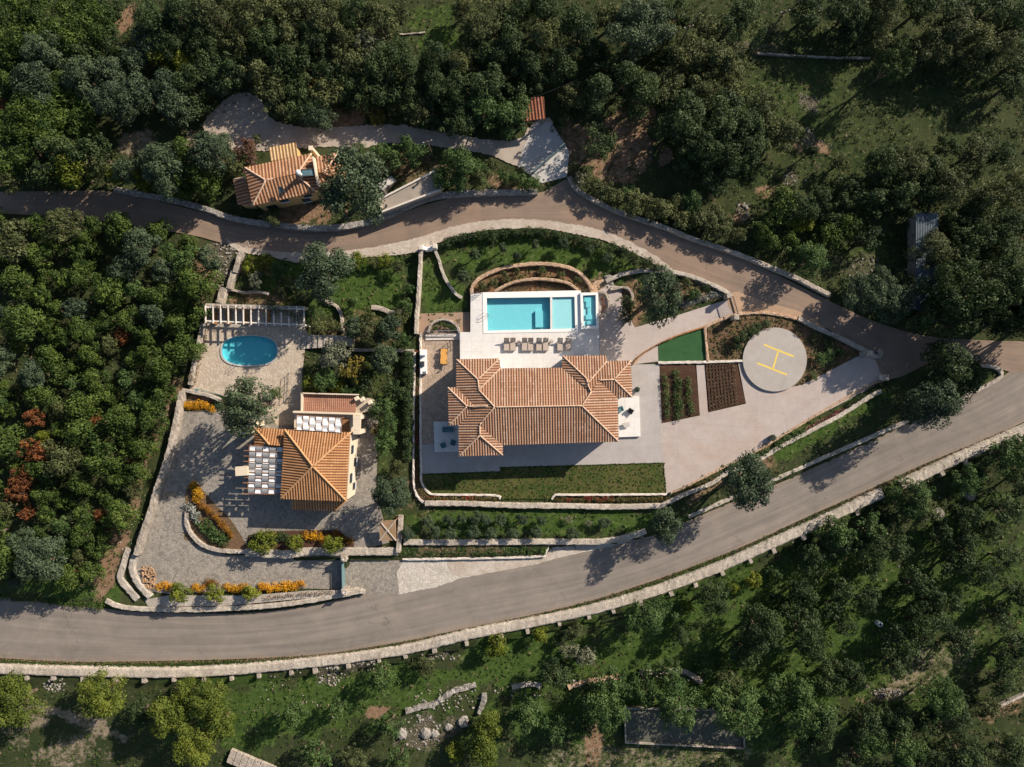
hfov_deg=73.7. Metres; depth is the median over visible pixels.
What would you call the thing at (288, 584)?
orange flower clump
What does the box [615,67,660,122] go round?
evergreen tree
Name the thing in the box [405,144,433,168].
fruit tree
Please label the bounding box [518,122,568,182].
concrete pad
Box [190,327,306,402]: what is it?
pool terrace
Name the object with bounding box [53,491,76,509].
maquis bush
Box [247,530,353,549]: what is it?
bed soil
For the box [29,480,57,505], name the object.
maquis bush
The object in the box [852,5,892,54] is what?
scrub tree
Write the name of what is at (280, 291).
scrub tree
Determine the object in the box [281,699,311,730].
fruit tree
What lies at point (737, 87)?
scrub tree
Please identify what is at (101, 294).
maquis bush
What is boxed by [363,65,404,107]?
evergreen tree
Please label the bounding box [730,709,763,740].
fruit tree
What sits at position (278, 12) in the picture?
scrub tree
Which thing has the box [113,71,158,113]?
olive tree
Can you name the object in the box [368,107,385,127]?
golden shrub
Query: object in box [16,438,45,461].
withered bush
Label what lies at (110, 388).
maquis bush
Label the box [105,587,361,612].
stone wall
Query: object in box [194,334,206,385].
pot plants
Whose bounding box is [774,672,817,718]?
fruit tree
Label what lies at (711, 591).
evergreen tree
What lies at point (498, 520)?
olive tree
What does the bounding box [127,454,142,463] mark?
withered bush
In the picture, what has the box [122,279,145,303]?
fruit tree
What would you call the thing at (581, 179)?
pale shrub
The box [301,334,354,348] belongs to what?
stone steps
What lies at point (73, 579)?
maquis bush
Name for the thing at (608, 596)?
roadside weeds
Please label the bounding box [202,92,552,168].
gravel lane
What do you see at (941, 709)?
fruit tree
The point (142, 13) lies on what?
evergreen tree
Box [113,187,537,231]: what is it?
stone wall
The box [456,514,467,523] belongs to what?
olive tree
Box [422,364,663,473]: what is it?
villa forecourt
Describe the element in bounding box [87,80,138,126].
olive tree
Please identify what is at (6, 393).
maquis bush
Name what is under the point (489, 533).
olive tree
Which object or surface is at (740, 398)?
vegetable bed
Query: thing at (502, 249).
olive tree
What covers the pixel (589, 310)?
hot tub
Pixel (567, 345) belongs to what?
sun lounger
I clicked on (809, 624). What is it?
fig tree
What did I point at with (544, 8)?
evergreen tree
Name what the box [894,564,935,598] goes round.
fig tree
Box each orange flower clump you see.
[155,580,171,591]
[191,582,205,592]
[204,577,217,586]
[221,582,239,592]
[235,582,249,593]
[257,582,279,593]
[274,580,306,591]
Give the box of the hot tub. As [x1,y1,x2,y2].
[580,292,598,328]
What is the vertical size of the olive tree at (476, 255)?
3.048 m
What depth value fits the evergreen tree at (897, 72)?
99.16 m
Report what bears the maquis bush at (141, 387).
on the ground at (802, 84)
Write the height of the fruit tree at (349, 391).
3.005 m
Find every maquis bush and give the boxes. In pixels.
[0,0,31,36]
[0,31,24,70]
[0,43,34,72]
[0,67,19,102]
[0,101,37,153]
[0,145,29,181]
[0,206,8,224]
[0,257,15,273]
[0,264,35,300]
[0,302,46,342]
[0,380,18,398]
[0,400,21,418]
[0,417,8,427]
[0,421,37,462]
[0,460,6,474]
[0,480,5,496]
[0,521,9,540]
[0,539,21,579]
[3,19,40,61]
[5,141,50,176]
[7,454,32,475]
[8,337,28,354]
[10,86,61,128]
[13,255,32,268]
[16,0,64,35]
[20,212,48,240]
[23,459,58,486]
[24,239,56,268]
[24,384,60,408]
[28,523,50,539]
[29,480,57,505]
[30,107,79,150]
[30,280,54,307]
[32,267,56,286]
[33,343,63,371]
[36,503,56,522]
[37,15,85,57]
[37,313,63,335]
[40,67,80,101]
[45,298,67,323]
[47,324,71,347]
[48,361,73,385]
[49,237,70,254]
[50,267,74,292]
[50,419,70,438]
[51,82,95,114]
[52,0,102,31]
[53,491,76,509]
[53,563,83,592]
[62,390,103,422]
[63,414,112,452]
[64,107,102,140]
[65,240,95,265]
[65,314,102,342]
[65,357,86,376]
[67,470,96,496]
[69,260,98,290]
[69,518,98,549]
[71,503,95,523]
[72,228,93,246]
[73,3,118,58]
[77,561,107,583]
[78,341,103,367]
[80,367,111,396]
[81,440,126,476]
[83,215,105,233]
[84,540,114,559]
[85,241,106,261]
[88,272,127,311]
[92,525,115,546]
[96,306,119,330]
[96,487,120,508]
[98,383,124,404]
[100,498,142,535]
[101,210,134,246]
[101,403,140,439]
[104,468,129,489]
[114,432,138,455]
[116,304,142,332]
[122,460,151,488]
[124,351,143,369]
[125,432,161,460]
[132,320,156,345]
[135,339,161,362]
[136,376,154,394]
[138,275,172,311]
[139,395,169,435]
[143,353,178,382]
[145,217,172,240]
[148,379,178,403]
[161,311,196,337]
[163,335,208,366]
[164,289,190,314]
[167,136,210,197]
[172,180,197,201]
[175,266,223,300]
[178,233,197,253]
[184,303,211,325]
[190,170,223,204]
[269,386,282,399]
[749,214,775,242]
[757,230,781,250]
[758,186,802,226]
[780,230,799,248]
[810,221,844,247]
[838,212,862,239]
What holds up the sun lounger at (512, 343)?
on the terrace at (476, 342)
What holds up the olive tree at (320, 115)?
on the ground at (802, 84)
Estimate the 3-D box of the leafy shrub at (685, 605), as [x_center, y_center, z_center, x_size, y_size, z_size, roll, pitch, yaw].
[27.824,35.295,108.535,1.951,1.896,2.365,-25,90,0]
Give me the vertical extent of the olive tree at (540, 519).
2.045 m
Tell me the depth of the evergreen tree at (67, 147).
99.57 m
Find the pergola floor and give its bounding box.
[204,308,302,326]
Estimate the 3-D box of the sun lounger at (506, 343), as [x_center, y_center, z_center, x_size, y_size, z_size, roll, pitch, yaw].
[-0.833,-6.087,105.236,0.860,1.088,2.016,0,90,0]
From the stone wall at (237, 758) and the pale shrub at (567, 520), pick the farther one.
the stone wall at (237, 758)
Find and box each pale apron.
[397,537,642,593]
[446,545,596,577]
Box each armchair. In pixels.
[440,442,446,448]
[450,439,455,445]
[627,408,633,414]
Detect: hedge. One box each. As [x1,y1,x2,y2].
[197,501,233,538]
[247,531,291,545]
[331,528,353,544]
[401,350,414,463]
[438,226,605,250]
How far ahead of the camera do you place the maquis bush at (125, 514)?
102.59 m
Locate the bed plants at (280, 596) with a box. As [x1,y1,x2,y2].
[263,590,332,599]
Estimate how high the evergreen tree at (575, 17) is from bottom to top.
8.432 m
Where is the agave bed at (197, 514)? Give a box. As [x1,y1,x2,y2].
[182,501,200,523]
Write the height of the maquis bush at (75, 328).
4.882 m
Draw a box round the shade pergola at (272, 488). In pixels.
[242,443,282,494]
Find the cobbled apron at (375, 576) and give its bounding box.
[345,560,403,594]
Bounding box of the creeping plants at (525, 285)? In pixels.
[503,282,572,291]
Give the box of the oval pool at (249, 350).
[220,335,278,366]
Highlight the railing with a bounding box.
[303,555,340,557]
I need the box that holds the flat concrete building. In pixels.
[380,170,441,213]
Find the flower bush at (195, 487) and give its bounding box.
[187,479,203,504]
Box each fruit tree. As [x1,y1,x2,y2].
[0,389,9,408]
[49,515,72,536]
[56,539,78,557]
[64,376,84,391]
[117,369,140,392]
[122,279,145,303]
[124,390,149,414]
[157,243,179,262]
[169,243,204,277]
[269,258,294,280]
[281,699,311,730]
[298,738,332,766]
[302,305,323,326]
[308,367,337,391]
[328,695,352,720]
[340,385,353,393]
[346,296,361,308]
[351,382,369,397]
[352,141,366,152]
[365,395,396,420]
[367,661,400,696]
[370,141,387,163]
[372,428,396,459]
[374,709,405,739]
[377,415,397,435]
[378,143,407,171]
[385,340,399,351]
[386,746,409,766]
[395,332,411,349]
[396,134,415,164]
[396,297,411,315]
[402,283,414,294]
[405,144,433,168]
[431,161,465,192]
[441,144,489,187]
[452,84,509,130]
[493,95,532,139]
[496,170,513,186]
[507,696,549,736]
[509,172,526,187]
[519,172,539,192]
[540,713,572,745]
[570,710,595,740]
[581,681,630,732]
[590,664,632,705]
[621,183,635,200]
[624,595,678,636]
[628,663,665,712]
[651,657,686,692]
[657,677,709,733]
[681,189,705,218]
[685,288,700,301]
[694,659,713,678]
[707,681,762,736]
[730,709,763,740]
[761,673,793,707]
[764,563,782,578]
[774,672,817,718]
[784,689,838,741]
[785,241,829,280]
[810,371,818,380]
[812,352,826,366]
[812,514,858,549]
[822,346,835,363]
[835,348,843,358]
[852,510,886,550]
[853,731,891,762]
[883,486,907,511]
[886,475,936,519]
[887,728,930,766]
[912,673,965,723]
[951,462,984,497]
[965,463,988,487]
[972,365,988,382]
[982,435,1023,476]
[999,433,1023,467]
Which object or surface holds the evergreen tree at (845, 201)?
on the ground at (802, 84)
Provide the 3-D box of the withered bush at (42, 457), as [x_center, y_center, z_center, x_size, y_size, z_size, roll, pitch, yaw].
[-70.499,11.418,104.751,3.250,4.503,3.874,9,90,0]
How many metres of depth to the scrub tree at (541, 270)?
105.62 m
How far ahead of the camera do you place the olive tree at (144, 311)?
102.58 m
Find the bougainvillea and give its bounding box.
[232,137,257,172]
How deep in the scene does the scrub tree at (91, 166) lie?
101.92 m
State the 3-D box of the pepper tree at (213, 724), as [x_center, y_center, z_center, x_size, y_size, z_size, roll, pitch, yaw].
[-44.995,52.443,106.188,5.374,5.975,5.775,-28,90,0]
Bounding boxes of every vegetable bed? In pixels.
[659,365,699,422]
[705,362,744,411]
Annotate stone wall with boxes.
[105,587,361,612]
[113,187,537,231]
[117,547,139,601]
[128,554,153,599]
[133,391,186,555]
[182,388,221,401]
[184,511,244,553]
[188,322,207,384]
[216,287,228,303]
[226,270,238,288]
[227,288,269,294]
[227,748,277,766]
[232,251,245,273]
[245,547,397,557]
[326,300,343,331]
[349,587,365,593]
[353,348,413,352]
[371,305,403,314]
[396,514,403,552]
[400,31,424,34]
[402,545,548,560]
[403,528,646,545]
[405,682,475,714]
[412,352,424,503]
[414,250,423,333]
[419,334,500,498]
[423,246,433,251]
[425,500,660,509]
[427,318,459,333]
[433,249,462,299]
[470,262,592,295]
[477,692,486,714]
[494,277,578,291]
[512,681,541,689]
[551,493,667,499]
[567,176,830,297]
[567,673,618,689]
[598,291,609,317]
[605,268,729,293]
[610,286,633,301]
[639,668,703,684]
[658,360,742,363]
[660,389,881,507]
[671,380,882,493]
[688,419,908,518]
[703,328,708,360]
[704,311,797,327]
[756,52,869,59]
[797,316,882,358]
[959,363,1003,401]
[998,691,1023,706]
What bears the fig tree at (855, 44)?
on the ground at (802, 84)
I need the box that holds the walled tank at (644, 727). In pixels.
[624,706,744,748]
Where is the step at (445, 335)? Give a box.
[426,333,458,336]
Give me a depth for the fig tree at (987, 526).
106.52 m
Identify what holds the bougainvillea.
on the ground at (802, 84)
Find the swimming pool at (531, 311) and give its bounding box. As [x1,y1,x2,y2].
[483,290,580,332]
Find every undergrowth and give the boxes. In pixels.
[0,0,1023,512]
[0,0,1023,766]
[0,224,1023,766]
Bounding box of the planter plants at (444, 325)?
[430,322,455,332]
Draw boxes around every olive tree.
[0,304,9,329]
[0,345,17,378]
[5,570,27,588]
[6,526,37,548]
[7,59,58,107]
[12,534,68,580]
[17,358,49,389]
[20,30,69,68]
[57,54,101,103]
[59,298,89,319]
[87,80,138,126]
[89,54,126,86]
[105,254,141,283]
[111,156,144,186]
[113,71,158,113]
[118,46,149,74]
[122,225,163,265]
[129,19,163,61]
[136,141,173,184]
[138,302,166,329]
[140,145,187,202]
[146,66,180,100]
[150,258,177,285]
[156,87,199,128]
[164,141,190,162]
[184,130,236,177]
[197,244,223,270]
[202,71,232,96]
[214,375,277,438]
[218,132,232,149]
[266,91,292,119]
[294,240,356,305]
[297,95,338,132]
[317,143,388,227]
[342,316,366,338]
[370,343,398,374]
[370,475,410,516]
[379,315,402,340]
[400,527,414,539]
[421,515,433,527]
[430,525,440,538]
[442,514,454,525]
[444,526,456,539]
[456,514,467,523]
[457,270,470,282]
[467,524,481,539]
[469,249,480,259]
[469,510,480,523]
[480,514,492,524]
[485,527,497,540]
[494,513,506,526]
[499,242,506,252]
[506,527,519,538]
[513,251,520,259]
[514,513,527,525]
[530,525,541,538]
[531,239,538,248]
[537,516,545,525]
[558,238,568,248]
[566,526,580,539]
[585,244,593,254]
[597,517,611,527]
[600,252,613,263]
[603,0,664,62]
[629,0,677,43]
[635,264,683,328]
[651,506,683,546]
[719,450,775,511]
[842,272,889,313]
[868,264,896,290]
[876,281,915,323]
[902,378,963,430]
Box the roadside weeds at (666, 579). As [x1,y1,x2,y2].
[1,500,848,667]
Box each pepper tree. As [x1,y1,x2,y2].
[0,669,50,728]
[75,666,128,718]
[146,696,193,738]
[170,674,196,706]
[171,720,216,766]
[183,678,230,719]
[204,703,238,741]
[467,738,498,766]
[472,709,503,747]
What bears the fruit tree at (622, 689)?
on the ground at (802, 84)
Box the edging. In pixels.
[632,326,704,364]
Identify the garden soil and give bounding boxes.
[474,266,589,292]
[708,314,859,386]
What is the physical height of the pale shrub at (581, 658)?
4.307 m
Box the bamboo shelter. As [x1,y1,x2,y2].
[379,517,397,540]
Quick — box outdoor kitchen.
[420,350,426,373]
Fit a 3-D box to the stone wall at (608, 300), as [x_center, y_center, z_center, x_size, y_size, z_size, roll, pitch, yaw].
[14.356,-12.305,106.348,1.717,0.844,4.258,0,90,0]
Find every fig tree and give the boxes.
[729,0,762,31]
[767,589,785,606]
[778,591,813,625]
[783,608,824,658]
[785,0,831,32]
[785,574,819,607]
[795,631,833,661]
[796,543,828,575]
[817,588,850,620]
[821,522,856,558]
[823,650,861,686]
[826,571,854,601]
[835,172,867,199]
[835,609,859,636]
[845,662,871,693]
[846,177,893,219]
[851,584,881,614]
[852,552,884,581]
[853,22,876,47]
[853,224,884,253]
[879,531,913,560]
[881,169,919,213]
[881,511,902,533]
[890,33,928,64]
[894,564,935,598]
[899,0,938,29]
[906,154,943,186]
[906,181,941,213]
[912,584,947,626]
[921,744,964,766]
[925,515,958,546]
[928,232,975,274]
[930,589,965,620]
[935,133,959,161]
[937,544,975,577]
[938,207,967,239]
[940,723,987,766]
[941,624,974,657]
[948,526,984,566]
[955,204,990,229]
[964,554,1005,591]
[968,58,999,85]
[975,520,1004,545]
[981,138,1015,170]
[981,489,1023,524]
[982,600,1012,632]
[985,666,1023,703]
[988,543,1022,574]
[988,642,1023,679]
[997,624,1023,660]
[1002,579,1023,611]
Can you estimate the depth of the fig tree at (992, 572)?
105.58 m
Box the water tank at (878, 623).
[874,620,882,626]
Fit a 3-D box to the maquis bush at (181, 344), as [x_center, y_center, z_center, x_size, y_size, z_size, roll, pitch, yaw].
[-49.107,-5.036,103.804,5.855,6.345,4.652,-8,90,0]
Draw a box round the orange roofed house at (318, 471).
[235,392,378,511]
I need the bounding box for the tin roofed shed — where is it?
[907,213,937,309]
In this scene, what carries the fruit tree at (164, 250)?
on the ground at (802, 84)
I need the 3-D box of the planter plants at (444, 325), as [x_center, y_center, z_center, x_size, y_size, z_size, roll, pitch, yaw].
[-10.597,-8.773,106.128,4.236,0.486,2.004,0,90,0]
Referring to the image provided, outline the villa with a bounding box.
[447,355,632,455]
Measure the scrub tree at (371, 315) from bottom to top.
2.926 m
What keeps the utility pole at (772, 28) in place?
on the ground at (802, 84)
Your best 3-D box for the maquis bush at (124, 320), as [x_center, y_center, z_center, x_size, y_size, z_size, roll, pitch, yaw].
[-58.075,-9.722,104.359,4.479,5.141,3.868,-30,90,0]
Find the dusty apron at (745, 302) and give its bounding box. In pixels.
[727,292,824,327]
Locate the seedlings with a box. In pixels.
[707,363,737,407]
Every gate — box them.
[341,562,344,588]
[532,143,564,174]
[730,296,738,313]
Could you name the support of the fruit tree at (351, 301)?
on the ground at (802, 84)
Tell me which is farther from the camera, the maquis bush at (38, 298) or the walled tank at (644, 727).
the walled tank at (644, 727)
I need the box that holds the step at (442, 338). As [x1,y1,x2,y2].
[426,337,458,339]
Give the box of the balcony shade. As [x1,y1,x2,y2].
[296,415,344,432]
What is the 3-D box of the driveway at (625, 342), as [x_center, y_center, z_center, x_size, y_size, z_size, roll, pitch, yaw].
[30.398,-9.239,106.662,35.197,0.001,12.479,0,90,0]
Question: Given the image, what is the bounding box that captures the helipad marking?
[757,344,793,375]
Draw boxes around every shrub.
[34,430,55,442]
[49,154,93,188]
[53,464,73,477]
[101,510,111,526]
[103,165,126,186]
[131,166,155,193]
[146,44,173,71]
[163,48,194,73]
[168,581,193,602]
[193,517,231,547]
[205,583,225,604]
[241,254,262,276]
[241,585,261,600]
[246,528,276,555]
[248,271,262,290]
[256,253,276,268]
[284,534,303,553]
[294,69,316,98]
[301,374,317,392]
[318,339,355,373]
[321,534,344,553]
[327,377,342,391]
[338,355,369,384]
[350,251,366,268]
[354,28,391,61]
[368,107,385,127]
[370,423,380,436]
[376,253,392,267]
[445,739,464,763]
[485,633,508,658]
[531,625,548,642]
[558,643,578,658]
[564,516,572,522]
[572,171,587,188]
[572,644,596,666]
[584,520,593,526]
[681,598,693,614]
[726,583,740,594]
[744,570,762,589]
[789,208,814,233]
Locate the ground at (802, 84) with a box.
[0,0,1023,766]
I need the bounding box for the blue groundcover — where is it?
[680,290,722,307]
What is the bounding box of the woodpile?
[141,566,155,589]
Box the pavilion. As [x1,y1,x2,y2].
[521,97,545,126]
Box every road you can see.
[0,179,1023,378]
[0,372,1023,661]
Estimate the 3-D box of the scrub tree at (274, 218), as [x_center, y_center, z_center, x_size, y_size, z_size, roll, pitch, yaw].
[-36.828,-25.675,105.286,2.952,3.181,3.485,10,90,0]
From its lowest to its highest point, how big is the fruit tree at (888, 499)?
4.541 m
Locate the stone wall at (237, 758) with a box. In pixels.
[227,748,277,766]
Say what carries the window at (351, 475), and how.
in the orange roofed house at (318, 471)
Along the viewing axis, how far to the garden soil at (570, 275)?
106.68 m
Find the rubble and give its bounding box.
[43,37,981,749]
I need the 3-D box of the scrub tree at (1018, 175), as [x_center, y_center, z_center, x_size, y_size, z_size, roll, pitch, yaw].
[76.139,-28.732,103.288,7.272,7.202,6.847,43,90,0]
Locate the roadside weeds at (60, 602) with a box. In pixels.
[0,591,104,610]
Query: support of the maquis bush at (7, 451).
on the ground at (802, 84)
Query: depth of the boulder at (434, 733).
109.78 m
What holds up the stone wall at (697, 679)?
on the ground at (802, 84)
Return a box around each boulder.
[398,728,406,739]
[420,726,430,738]
[431,729,438,737]
[444,723,452,730]
[457,715,468,727]
[604,275,612,284]
[934,507,944,517]
[964,491,975,500]
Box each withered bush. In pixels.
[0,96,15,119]
[4,478,31,504]
[7,465,35,491]
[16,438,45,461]
[16,503,37,520]
[22,407,49,426]
[36,446,62,465]
[86,411,106,425]
[93,506,108,520]
[113,327,131,342]
[117,337,127,345]
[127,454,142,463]
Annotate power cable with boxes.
[523,27,686,101]
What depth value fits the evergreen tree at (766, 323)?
105.96 m
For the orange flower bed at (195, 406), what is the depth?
106.30 m
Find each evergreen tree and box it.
[23,157,62,194]
[32,129,86,171]
[62,35,103,69]
[70,132,112,171]
[94,0,127,21]
[96,28,134,62]
[126,694,150,728]
[131,0,172,42]
[149,0,206,33]
[149,15,193,63]
[167,63,206,102]
[183,18,225,61]
[185,48,226,92]
[185,90,212,120]
[207,51,252,92]
[244,17,282,65]
[261,42,301,78]
[282,68,309,100]
[284,44,322,81]
[285,83,319,121]
[291,20,332,54]
[311,55,347,87]
[335,68,368,108]
[336,0,382,37]
[343,85,372,116]
[348,372,366,388]
[355,40,400,90]
[358,367,381,392]
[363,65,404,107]
[381,380,404,401]
[390,46,430,91]
[390,79,428,115]
[391,35,416,55]
[414,39,451,78]
[415,109,441,131]
[420,70,455,111]
[437,91,480,138]
[442,68,485,111]
[459,61,505,119]
[473,36,513,78]
[485,233,497,245]
[490,12,530,77]
[492,113,522,141]
[498,0,535,32]
[502,75,535,106]
[511,40,549,91]
[516,0,563,27]
[517,166,526,176]
[539,654,573,689]
[543,45,585,86]
[552,3,599,60]
[575,31,609,72]
[577,60,622,115]
[581,121,619,161]
[587,51,627,91]
[598,54,649,101]
[601,241,616,254]
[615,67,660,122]
[615,245,631,259]
[617,303,635,326]
[619,295,636,307]
[627,250,642,266]
[639,256,653,269]
[647,88,715,151]
[650,262,658,271]
[655,43,688,73]
[664,0,693,31]
[666,614,693,647]
[675,70,703,91]
[676,115,727,163]
[691,579,732,617]
[696,137,744,181]
[699,88,751,144]
[699,165,732,197]
[700,284,710,294]
[710,12,749,46]
[713,754,739,766]
[720,126,769,172]
[725,96,773,147]
[726,631,763,671]
[729,339,742,350]
[732,328,749,345]
[734,602,785,655]
[745,322,761,336]
[761,319,772,329]
[780,192,818,222]
[801,700,843,754]
[802,145,819,159]
[806,184,833,214]
[814,659,847,695]
[816,207,842,229]
[821,0,873,39]
[822,23,852,46]
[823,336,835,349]
[830,746,860,766]
[833,188,859,216]
[837,271,855,297]
[847,700,888,746]
[851,527,891,564]
[862,144,900,190]
[868,47,915,88]
[872,645,912,679]
[880,622,921,662]
[881,699,918,741]
[888,267,916,289]
[889,389,916,421]
[903,604,953,646]
[905,293,955,332]
[909,705,942,739]
[911,260,966,306]
[915,338,981,387]
[929,260,1006,322]
[930,688,973,734]
[932,0,980,29]
[934,294,982,341]
[945,361,986,404]
[949,220,999,267]
[953,503,985,533]
[963,301,1017,339]
[964,257,1023,315]
[970,0,1014,32]
[972,207,1023,251]
[976,220,1023,273]
[986,307,1023,338]
[989,728,1023,766]
[993,66,1023,103]
[995,0,1023,40]
[997,41,1023,80]
[997,281,1023,315]
[1001,468,1023,496]
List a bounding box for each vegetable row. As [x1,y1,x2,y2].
[661,373,670,419]
[671,369,683,421]
[684,376,695,414]
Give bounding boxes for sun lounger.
[504,337,508,350]
[510,337,515,350]
[522,337,526,350]
[528,337,532,350]
[536,337,541,350]
[543,337,548,350]
[557,337,562,350]
[565,337,570,350]
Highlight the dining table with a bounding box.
[440,349,446,363]
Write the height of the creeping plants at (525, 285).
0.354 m
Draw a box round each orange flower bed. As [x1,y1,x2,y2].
[183,399,215,412]
[302,530,327,542]
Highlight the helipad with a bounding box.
[742,327,806,390]
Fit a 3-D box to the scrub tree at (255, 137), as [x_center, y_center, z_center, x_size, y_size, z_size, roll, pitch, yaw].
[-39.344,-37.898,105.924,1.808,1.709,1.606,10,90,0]
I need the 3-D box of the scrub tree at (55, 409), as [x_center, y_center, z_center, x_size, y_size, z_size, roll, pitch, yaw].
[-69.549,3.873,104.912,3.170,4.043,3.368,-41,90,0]
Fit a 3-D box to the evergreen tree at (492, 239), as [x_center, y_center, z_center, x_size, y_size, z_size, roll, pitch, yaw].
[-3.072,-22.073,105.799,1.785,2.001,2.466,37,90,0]
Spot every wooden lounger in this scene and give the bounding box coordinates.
[212,311,217,323]
[225,311,231,323]
[242,311,248,323]
[264,311,269,322]
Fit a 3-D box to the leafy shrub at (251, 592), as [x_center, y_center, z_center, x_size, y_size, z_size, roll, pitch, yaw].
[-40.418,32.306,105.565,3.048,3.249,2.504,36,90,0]
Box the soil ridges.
[705,365,735,408]
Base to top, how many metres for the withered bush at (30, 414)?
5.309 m
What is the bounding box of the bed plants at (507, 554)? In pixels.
[403,545,546,557]
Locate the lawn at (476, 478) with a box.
[422,463,665,498]
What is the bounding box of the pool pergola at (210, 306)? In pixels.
[205,303,309,326]
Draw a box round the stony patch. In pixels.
[588,279,609,291]
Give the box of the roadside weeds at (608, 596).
[0,430,1003,664]
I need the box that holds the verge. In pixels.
[225,218,671,269]
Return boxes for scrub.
[509,0,1023,766]
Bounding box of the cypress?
[746,24,768,54]
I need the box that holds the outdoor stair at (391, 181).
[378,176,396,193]
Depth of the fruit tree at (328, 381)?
103.56 m
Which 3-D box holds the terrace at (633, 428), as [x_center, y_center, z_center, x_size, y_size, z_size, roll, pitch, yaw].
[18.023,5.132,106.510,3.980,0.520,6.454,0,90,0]
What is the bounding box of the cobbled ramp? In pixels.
[136,532,342,593]
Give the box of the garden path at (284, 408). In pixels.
[267,376,301,424]
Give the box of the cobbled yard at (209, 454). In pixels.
[149,409,388,546]
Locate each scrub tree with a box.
[0,166,34,195]
[0,218,36,263]
[0,269,11,293]
[0,493,17,520]
[38,435,60,453]
[39,207,84,243]
[40,443,86,483]
[46,399,68,416]
[70,548,90,567]
[82,151,115,182]
[101,333,120,355]
[121,483,144,499]
[188,0,246,43]
[220,26,252,58]
[221,157,243,178]
[233,0,275,37]
[236,52,280,92]
[253,74,298,115]
[253,133,264,143]
[262,207,282,227]
[266,0,304,32]
[272,15,312,54]
[272,283,290,300]
[283,274,297,292]
[285,0,318,27]
[295,288,311,303]
[305,0,348,42]
[310,75,346,110]
[310,317,331,337]
[322,19,356,56]
[329,322,342,332]
[331,38,368,83]
[341,742,368,766]
[355,0,401,38]
[356,317,383,347]
[359,307,374,322]
[364,384,378,398]
[366,255,379,268]
[387,1,408,23]
[389,259,404,274]
[389,308,409,324]
[389,458,406,474]
[404,96,437,129]
[412,655,435,677]
[439,46,478,87]
[450,0,478,23]
[457,11,500,60]
[458,40,483,68]
[465,163,492,191]
[476,0,511,41]
[477,281,486,290]
[484,157,500,170]
[487,277,497,286]
[501,271,508,278]
[503,277,510,282]
[513,268,520,274]
[519,18,563,64]
[536,266,545,274]
[556,271,564,278]
[557,81,586,110]
[563,619,582,643]
[567,162,579,176]
[573,276,580,283]
[582,173,602,195]
[593,2,622,37]
[595,180,616,202]
[608,186,628,209]
[621,188,645,217]
[639,193,660,211]
[646,198,676,223]
[648,17,682,51]
[655,65,684,105]
[665,192,685,217]
[666,32,708,75]
[670,204,692,229]
[680,74,719,111]
[681,277,692,288]
[684,7,722,44]
[685,205,706,231]
[694,35,739,81]
[699,208,722,242]
[707,202,722,221]
[708,42,750,85]
[711,221,735,243]
[714,72,747,104]
[714,667,742,694]
[716,210,733,227]
[730,227,747,243]
[743,85,781,119]
[757,110,785,150]
[767,114,807,152]
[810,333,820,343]
[826,153,851,171]
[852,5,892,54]
[864,0,903,28]
[877,145,930,186]
[900,491,941,527]
[902,227,960,270]
[908,24,953,64]
[925,162,973,208]
[926,8,973,61]
[956,19,1002,74]
[958,134,995,170]
[964,176,1015,218]
[971,694,1001,721]
[978,27,1023,67]
[990,161,1023,211]
[1011,209,1023,242]
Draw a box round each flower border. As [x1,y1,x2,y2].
[414,350,419,483]
[418,488,496,501]
[555,496,669,502]
[674,474,718,500]
[726,447,769,475]
[771,427,806,452]
[805,408,844,430]
[845,383,883,408]
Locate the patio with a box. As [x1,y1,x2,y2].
[421,333,459,444]
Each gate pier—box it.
[340,555,347,561]
[341,585,349,594]
[723,293,731,298]
[730,314,738,320]
[859,350,873,356]
[879,375,888,380]
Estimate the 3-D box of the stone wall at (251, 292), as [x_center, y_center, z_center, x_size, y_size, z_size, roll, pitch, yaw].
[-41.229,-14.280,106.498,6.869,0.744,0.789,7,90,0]
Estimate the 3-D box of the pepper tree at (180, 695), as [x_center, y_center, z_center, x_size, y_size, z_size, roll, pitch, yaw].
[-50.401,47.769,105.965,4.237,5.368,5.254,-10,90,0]
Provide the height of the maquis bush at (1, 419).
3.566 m
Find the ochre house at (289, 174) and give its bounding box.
[232,142,345,210]
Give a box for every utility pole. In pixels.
[423,140,433,157]
[678,25,693,48]
[765,9,789,37]
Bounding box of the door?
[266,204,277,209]
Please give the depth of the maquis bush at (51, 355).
103.07 m
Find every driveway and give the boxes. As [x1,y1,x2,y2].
[598,284,813,363]
[661,356,883,492]
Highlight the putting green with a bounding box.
[658,328,705,360]
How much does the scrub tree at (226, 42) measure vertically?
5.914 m
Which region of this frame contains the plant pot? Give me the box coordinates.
[769,434,776,440]
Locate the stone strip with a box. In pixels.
[145,590,352,606]
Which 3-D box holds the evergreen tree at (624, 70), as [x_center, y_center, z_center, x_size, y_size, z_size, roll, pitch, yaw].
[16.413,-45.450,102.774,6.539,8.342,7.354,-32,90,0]
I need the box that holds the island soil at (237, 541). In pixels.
[185,481,246,548]
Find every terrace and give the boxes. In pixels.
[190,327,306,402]
[434,421,458,451]
[460,292,598,366]
[501,366,561,367]
[618,396,640,436]
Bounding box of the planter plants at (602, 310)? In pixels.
[600,296,605,313]
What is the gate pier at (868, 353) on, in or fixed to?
on the garden soil at (806, 335)
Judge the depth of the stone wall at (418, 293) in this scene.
105.39 m
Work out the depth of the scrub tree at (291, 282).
105.15 m
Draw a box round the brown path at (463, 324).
[419,312,469,333]
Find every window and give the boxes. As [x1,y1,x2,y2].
[280,199,289,203]
[301,198,311,202]
[303,194,312,198]
[349,472,353,482]
[351,445,354,453]
[354,457,357,465]
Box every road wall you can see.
[0,488,884,682]
[897,423,1023,488]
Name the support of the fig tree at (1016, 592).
on the ground at (802, 84)
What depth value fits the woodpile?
106.36 m
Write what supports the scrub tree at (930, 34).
on the ground at (802, 84)
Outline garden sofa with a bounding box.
[442,427,453,431]

